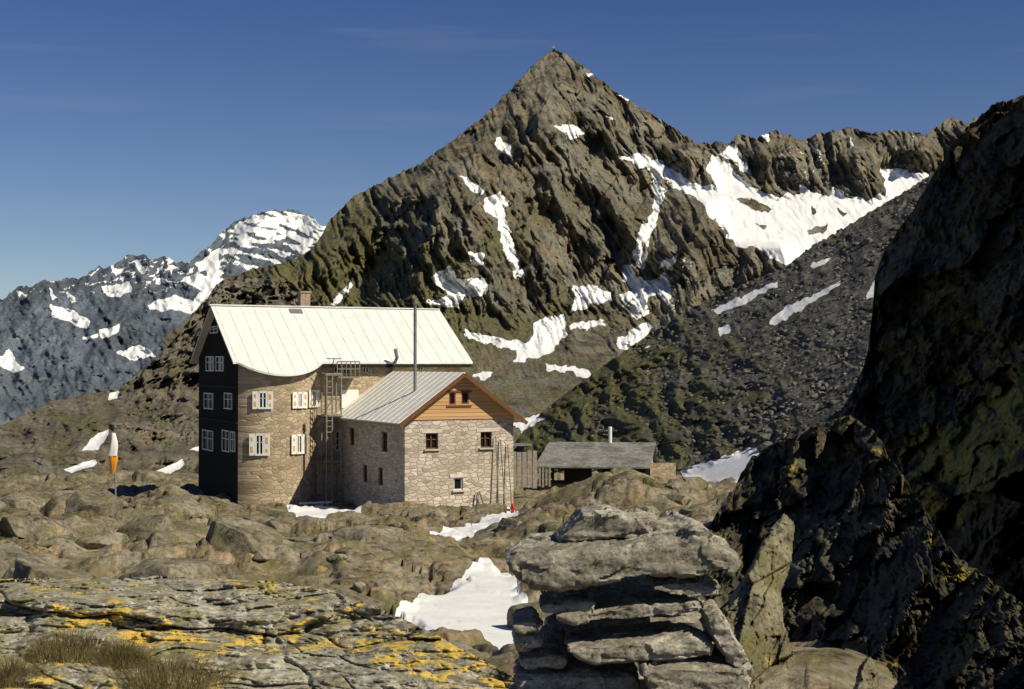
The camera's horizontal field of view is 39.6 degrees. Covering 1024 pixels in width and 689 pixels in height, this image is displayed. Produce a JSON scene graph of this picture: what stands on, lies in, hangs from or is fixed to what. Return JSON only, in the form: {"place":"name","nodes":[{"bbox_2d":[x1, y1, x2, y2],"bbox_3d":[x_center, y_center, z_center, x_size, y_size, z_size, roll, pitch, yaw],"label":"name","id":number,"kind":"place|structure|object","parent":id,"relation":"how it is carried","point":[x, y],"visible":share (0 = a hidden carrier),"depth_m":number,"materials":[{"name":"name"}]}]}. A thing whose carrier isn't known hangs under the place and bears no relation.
{"place":"outdoors","nodes":[
{"label":"outdoors","id":0,"kind":"place"},
{"bbox_2d":[0,276,323,475],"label":"slope terrain","id":1,"kind":"structure","parent":0,"point":[148,414],"depth_m":252.31,"materials":[{"name":"stone"}]},
{"bbox_2d":[0,209,325,425],"bbox_3d":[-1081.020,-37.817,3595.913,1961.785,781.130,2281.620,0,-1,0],"label":"distant snowy mountains","id":2,"kind":"structure","parent":0,"point":[100,329],"depth_m":3596.97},
{"bbox_2d":[454,479,460,488],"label":"window","id":3,"kind":"structure","parent":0,"point":[457,483],"depth_m":77.44,"materials":[{"name":"black glass"}]},
{"bbox_2d":[0,466,925,688],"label":"ground","id":4,"kind":"structure","parent":0,"point":[459,584],"depth_m":38.50,"materials":[{"name":"stone"}]},
{"bbox_2d":[107,433,117,494],"bbox_3d":[-17.391,5.646,61.928,0.468,3.602,0.224,0,-1,0],"label":"windsock on pole","id":5,"kind":"object","parent":4,"relation":"on","point":[112,453],"visible":0.98,"depth_m":61.88,"materials":[{"name":"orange fabric"}]},
{"bbox_2d":[0,576,513,688],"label":"foreground rock slab","id":6,"kind":"object","parent":4,"relation":"on","point":[274,635],"visible":0.89,"depth_m":5.40,"materials":[{"name":"grey stone"}]},
{"bbox_2d":[0,648,64,688],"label":"grass tuft","id":7,"kind":"object","parent":6,"relation":"on","point":[13,671],"visible":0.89,"depth_m":4.90,"materials":[{"name":"plant"}]},
{"bbox_2d":[7,621,128,664],"bbox_3d":[-1.619,1.077,5.161,0.552,0.151,0.375,0,-1,0],"label":"grass tuft","id":8,"kind":"object","parent":6,"relation":"on","point":[76,650],"visible":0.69,"depth_m":5.11,"materials":[{"name":"green plant"}]},
{"bbox_2d":[78,635,166,671],"bbox_3d":[-1.401,1.091,5.056,0.389,0.161,0.284,0,-1,0],"label":"grass tuft","id":9,"kind":"object","parent":6,"relation":"on","point":[122,655],"visible":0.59,"depth_m":5.04,"materials":[{"name":"green plant"}]},
{"bbox_2d":[93,648,246,688],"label":"grass tuft","id":10,"kind":"object","parent":6,"relation":"on","point":[154,672],"visible":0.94,"depth_m":4.90,"materials":[{"name":"green plant"}]},
{"bbox_2d":[505,502,752,688],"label":"stone cairn","id":11,"kind":"object","parent":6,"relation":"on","point":[624,603],"visible":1,"depth_m":3.53,"materials":[{"name":"grey stone"}]},
{"bbox_2d":[190,291,472,505],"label":"stone mountain hut","id":12,"kind":"object","parent":4,"relation":"on","point":[279,386],"visible":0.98,"depth_m":85.01,"materials":[{"name":"beige stone"}]},
{"bbox_2d":[202,429,212,451],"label":"window frame","id":13,"kind":"structure","parent":12,"relation":"in","point":[202,429],"depth_m":88.83,"materials":[{"name":"white paint"}]},
{"bbox_2d":[203,431,211,449],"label":"window glass","id":14,"kind":"structure","parent":12,"relation":"in","point":[204,432],"depth_m":88.92,"materials":[{"name":"black glass"}]},
{"bbox_2d":[203,393,212,409],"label":"window frame","id":15,"kind":"structure","parent":12,"relation":"in","point":[204,399],"depth_m":88.73,"materials":[{"name":"white paint"}]},
{"bbox_2d":[205,394,211,407],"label":"window glass","id":16,"kind":"structure","parent":12,"relation":"in","point":[206,395],"depth_m":88.99,"materials":[{"name":"black glass"}]},
{"bbox_2d":[206,356,213,370],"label":"window frame","id":17,"kind":"structure","parent":12,"relation":"in","point":[209,362],"depth_m":88.47,"materials":[{"name":"white paint"}]},
{"bbox_2d":[207,357,212,369],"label":"window glass","id":18,"kind":"structure","parent":12,"relation":"in","point":[211,358],"depth_m":88.60,"materials":[{"name":"black glass"}]},
{"bbox_2d":[210,326,217,333],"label":"window frame","id":19,"kind":"structure","parent":12,"relation":"in","point":[211,326],"depth_m":87.63,"materials":[{"name":"white paint"}]},
{"bbox_2d":[215,356,223,370],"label":"window frame","id":20,"kind":"structure","parent":12,"relation":"in","point":[216,362],"depth_m":86.29,"materials":[{"name":"white paint"}]},
{"bbox_2d":[217,357,222,369],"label":"window glass","id":21,"kind":"structure","parent":12,"relation":"in","point":[221,358],"depth_m":86.39,"materials":[{"name":"black glass"}]},
{"bbox_2d":[222,430,229,451],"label":"window frame","id":22,"kind":"structure","parent":12,"relation":"in","point":[225,438],"depth_m":84.87,"materials":[{"name":"white paint"}]},
{"bbox_2d":[223,431,228,450],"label":"window glass","id":23,"kind":"structure","parent":12,"relation":"in","point":[227,433],"depth_m":85.02,"materials":[{"name":"black glass"}]},
{"bbox_2d":[224,393,231,409],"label":"window frame","id":24,"kind":"structure","parent":12,"relation":"in","point":[228,399],"depth_m":84.48,"materials":[{"name":"white paint"}]},
{"bbox_2d":[225,394,230,407],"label":"window glass","id":25,"kind":"structure","parent":12,"relation":"in","point":[226,395],"depth_m":84.85,"materials":[{"name":"black glass"}]},
{"bbox_2d":[230,431,235,451],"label":"window frame","id":26,"kind":"structure","parent":12,"relation":"in","point":[232,439],"depth_m":83.43,"materials":[{"name":"white paint"}]},
{"bbox_2d":[255,434,263,455],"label":"bay window frame","id":27,"kind":"structure","parent":12,"relation":"in","point":[259,435],"depth_m":82.14,"materials":[{"name":"white paint"}]},
{"bbox_2d":[257,436,261,453],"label":"bay window glass","id":28,"kind":"structure","parent":12,"relation":"in","point":[257,436],"depth_m":82.18,"materials":[{"name":"black glass"}]},
{"bbox_2d":[258,391,267,408],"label":"bay window frame","id":29,"kind":"structure","parent":12,"relation":"in","point":[262,392],"depth_m":82.18,"materials":[{"name":"white paint"}]},
{"bbox_2d":[260,393,265,406],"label":"bay window glass","id":30,"kind":"structure","parent":12,"relation":"in","point":[264,396],"depth_m":82.22,"materials":[{"name":"black glass"}]},
{"bbox_2d":[296,434,302,453],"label":"bay window frame","id":31,"kind":"structure","parent":12,"relation":"in","point":[297,435],"depth_m":83.05,"materials":[{"name":"white paint"}]},
{"bbox_2d":[298,436,300,451],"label":"bay window glass","id":32,"kind":"structure","parent":12,"relation":"in","point":[298,436],"depth_m":83.08,"materials":[{"name":"black glass"}]},
{"bbox_2d":[297,392,303,407],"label":"bay window frame","id":33,"kind":"structure","parent":12,"relation":"in","point":[298,393],"depth_m":83.09,"materials":[{"name":"white paint"}]},
{"bbox_2d":[312,390,316,406],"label":"bay window frame","id":34,"kind":"structure","parent":12,"relation":"in","point":[313,391],"depth_m":84.14,"materials":[{"name":"white paint"}]},
{"bbox_2d":[337,431,339,449],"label":"window frame","id":35,"kind":"structure","parent":12,"relation":"in","point":[337,431],"depth_m":85.35,"materials":[{"name":"white paint"}]},
{"bbox_2d":[333,371,464,423],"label":"roof","id":36,"kind":"structure","parent":12,"relation":"attached to","point":[398,394],"depth_m":80.40,"materials":[{"name":"metal"}]},
{"bbox_2d":[330,418,398,426],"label":"eave gutter","id":37,"kind":"object","parent":36,"relation":"attached to","point":[388,424],"visible":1,"depth_m":79.38,"materials":[{"name":"metal"}]},
{"bbox_2d":[342,371,461,422],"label":"roof seams","id":38,"kind":"object","parent":36,"relation":"on","point":[397,396],"visible":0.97,"depth_m":80.29,"materials":[{"name":"metal"}]},
{"bbox_2d":[413,299,417,391],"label":"tall stove pipe","id":39,"kind":"object","parent":36,"relation":"on","point":[415,302],"visible":1,"depth_m":79.22,"materials":[{"name":"metal"}]},
{"bbox_2d":[411,377,513,419],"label":"front gable planks","id":40,"kind":"object","parent":36,"relation":"attached to","point":[484,405],"visible":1,"depth_m":77.45,"materials":[{"name":"orange wood"}]},
{"bbox_2d":[449,393,454,404],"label":"window frame","id":41,"kind":"object","parent":40,"relation":"attached to","point":[449,399],"visible":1,"depth_m":77.14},
{"bbox_2d":[450,394,453,402],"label":"window glass","id":42,"kind":"object","parent":41,"relation":"in","point":[451,398],"visible":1,"depth_m":77.23,"materials":[{"name":"black glass"}]},
{"bbox_2d":[447,390,471,406],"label":"gable window surround","id":43,"kind":"object","parent":40,"relation":"attached to","point":[459,405],"visible":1,"depth_m":77.24,"materials":[{"name":"brown wood"}]},
{"bbox_2d":[461,392,467,403],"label":"window frame","id":44,"kind":"object","parent":40,"relation":"attached to","point":[461,397],"visible":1,"depth_m":77.46,"materials":[{"name":"brown wood"}]},
{"bbox_2d":[462,393,466,402],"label":"window glass","id":45,"kind":"object","parent":44,"relation":"in","point":[464,397],"visible":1,"depth_m":77.56,"materials":[{"name":"black glass"}]},
{"bbox_2d":[398,373,527,426],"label":"verge boards","id":46,"kind":"object","parent":36,"relation":"attached to","point":[448,387],"visible":1,"depth_m":76.74,"materials":[{"name":"brown wood"}]},
{"bbox_2d":[465,377,522,422],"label":"roof","id":47,"kind":"structure","parent":12,"relation":"attached to","point":[515,419],"depth_m":78.59,"materials":[{"name":"metal"}]},
{"bbox_2d":[0,477,728,627],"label":"scattered rocks","id":48,"kind":"object","parent":4,"relation":"on","point":[237,538],"visible":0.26,"depth_m":38.13,"materials":[{"name":"stone"}]},
{"bbox_2d":[342,421,404,505],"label":"side wall","id":49,"kind":"structure","parent":4,"relation":"on","point":[366,448],"depth_m":80.31,"materials":[{"name":"grey stone"}]},
{"bbox_2d":[351,428,353,444],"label":"window frame","id":50,"kind":"object","parent":49,"relation":"attached to","point":[351,436],"visible":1,"depth_m":83.64,"materials":[{"name":"brown wood"}]},
{"bbox_2d":[364,465,366,481],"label":"window frame","id":51,"kind":"object","parent":49,"relation":"attached to","point":[365,473],"visible":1,"depth_m":81.74,"materials":[{"name":"brown wood"}]},
{"bbox_2d":[380,467,382,485],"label":"window frame","id":52,"kind":"object","parent":49,"relation":"attached to","point":[380,476],"visible":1,"depth_m":79.30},
{"bbox_2d":[383,432,386,451],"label":"window frame","id":53,"kind":"object","parent":49,"relation":"attached to","point":[386,442],"visible":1,"depth_m":78.79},
{"bbox_2d":[405,418,512,507],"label":"front wall stone","id":54,"kind":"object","parent":4,"relation":"on","point":[429,481],"visible":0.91,"depth_m":77.28,"materials":[{"name":"beige stone"}]},
{"bbox_2d":[426,433,436,448],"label":"window frame","id":55,"kind":"object","parent":54,"relation":"attached to","point":[430,434],"visible":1,"depth_m":76.74,"materials":[{"name":"brown wood"}]},
{"bbox_2d":[426,434,435,447],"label":"window glass","id":56,"kind":"object","parent":55,"relation":"in","point":[428,442],"visible":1,"depth_m":76.82,"materials":[{"name":"black glass"}]},
{"bbox_2d":[421,428,495,477],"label":"window lintels","id":57,"kind":"structure","parent":54,"relation":"attached to","point":[441,431],"depth_m":77.19,"materials":[{"name":"stone"}]},
{"bbox_2d":[424,448,493,491],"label":"window sills","id":58,"kind":"structure","parent":54,"relation":"attached to","point":[440,449],"depth_m":77.10,"materials":[{"name":"stone"}]},
{"bbox_2d":[481,432,490,447],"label":"window frame","id":59,"kind":"object","parent":54,"relation":"attached to","point":[485,438],"visible":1,"depth_m":78.17,"materials":[{"name":"brown wood"}]},
{"bbox_2d":[481,433,488,445],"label":"window glass","id":60,"kind":"object","parent":59,"relation":"in","point":[482,440],"visible":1,"depth_m":78.23,"materials":[{"name":"black glass"}]},
{"bbox_2d":[475,436,511,505],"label":"leaning poles","id":61,"kind":"object","parent":4,"relation":"on","point":[497,475],"visible":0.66,"depth_m":78.03,"materials":[{"name":"brown wood"}]},
{"bbox_2d":[513,443,536,487],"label":"wooden lean to","id":62,"kind":"object","parent":4,"relation":"on","point":[527,469],"visible":0.87,"depth_m":86.21,"materials":[{"name":"grey wood"}]},
{"bbox_2d":[537,467,551,486],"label":"wooden fence","id":63,"kind":"object","parent":4,"relation":"on","point":[549,471],"visible":0.56,"depth_m":92.11,"materials":[{"name":"grey wood"}]},
{"bbox_2d":[537,427,675,489],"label":"stone shed","id":64,"kind":"structure","parent":4,"relation":"on","point":[577,461],"depth_m":97.78,"materials":[{"name":"stone"}]},
{"bbox_2d":[699,415,1023,688],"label":"rock outcrop","id":65,"kind":"object","parent":4,"relation":"on","point":[879,570],"visible":0.69,"depth_m":13.66,"materials":[{"name":"black stone"}]},
{"bbox_2d":[722,514,795,688],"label":"upright slab rock","id":66,"kind":"object","parent":65,"relation":"on","point":[752,610],"visible":0.75,"depth_m":9.33,"materials":[{"name":"beige stone"}]},
{"bbox_2d":[853,656,879,688],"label":"upright slab rock","id":67,"kind":"object","parent":4,"relation":"on","point":[867,676],"visible":1,"depth_m":7.83,"materials":[{"name":"grey stone"}]},
{"bbox_2d":[0,0,1023,299],"label":"sky","id":68,"kind":"structure","parent":0,"point":[151,128],"materials":[{"name":"blue"}]},
{"bbox_2d":[510,503,514,512],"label":"fire hydrant","id":69,"kind":"object","parent":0,"point":[512,508],"visible":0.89,"depth_m":74.81,"materials":[{"name":"red metal"}]},
{"bbox_2d":[163,49,979,442],"bbox_3d":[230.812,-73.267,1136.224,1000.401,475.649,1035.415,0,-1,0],"label":"mountain peak","id":70,"kind":"structure","parent":0,"point":[549,229],"depth_m":1143.83,"materials":[{"name":"stone"}]},
{"bbox_2d":[513,94,1023,483],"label":"scree slope","id":71,"kind":"structure","parent":0,"point":[723,462],"depth_m":172.39,"materials":[{"name":"grey gravel"}]},
{"bbox_2d":[540,166,938,472],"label":"scree boulders","id":72,"kind":"object","parent":71,"relation":"on","point":[821,386],"visible":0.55,"depth_m":159.27,"materials":[{"name":"grey stone"}]},
{"bbox_2d":[826,97,1023,604],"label":"cliff face","id":73,"kind":"object","parent":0,"point":[935,401],"visible":0.48,"depth_m":29.11}
]}

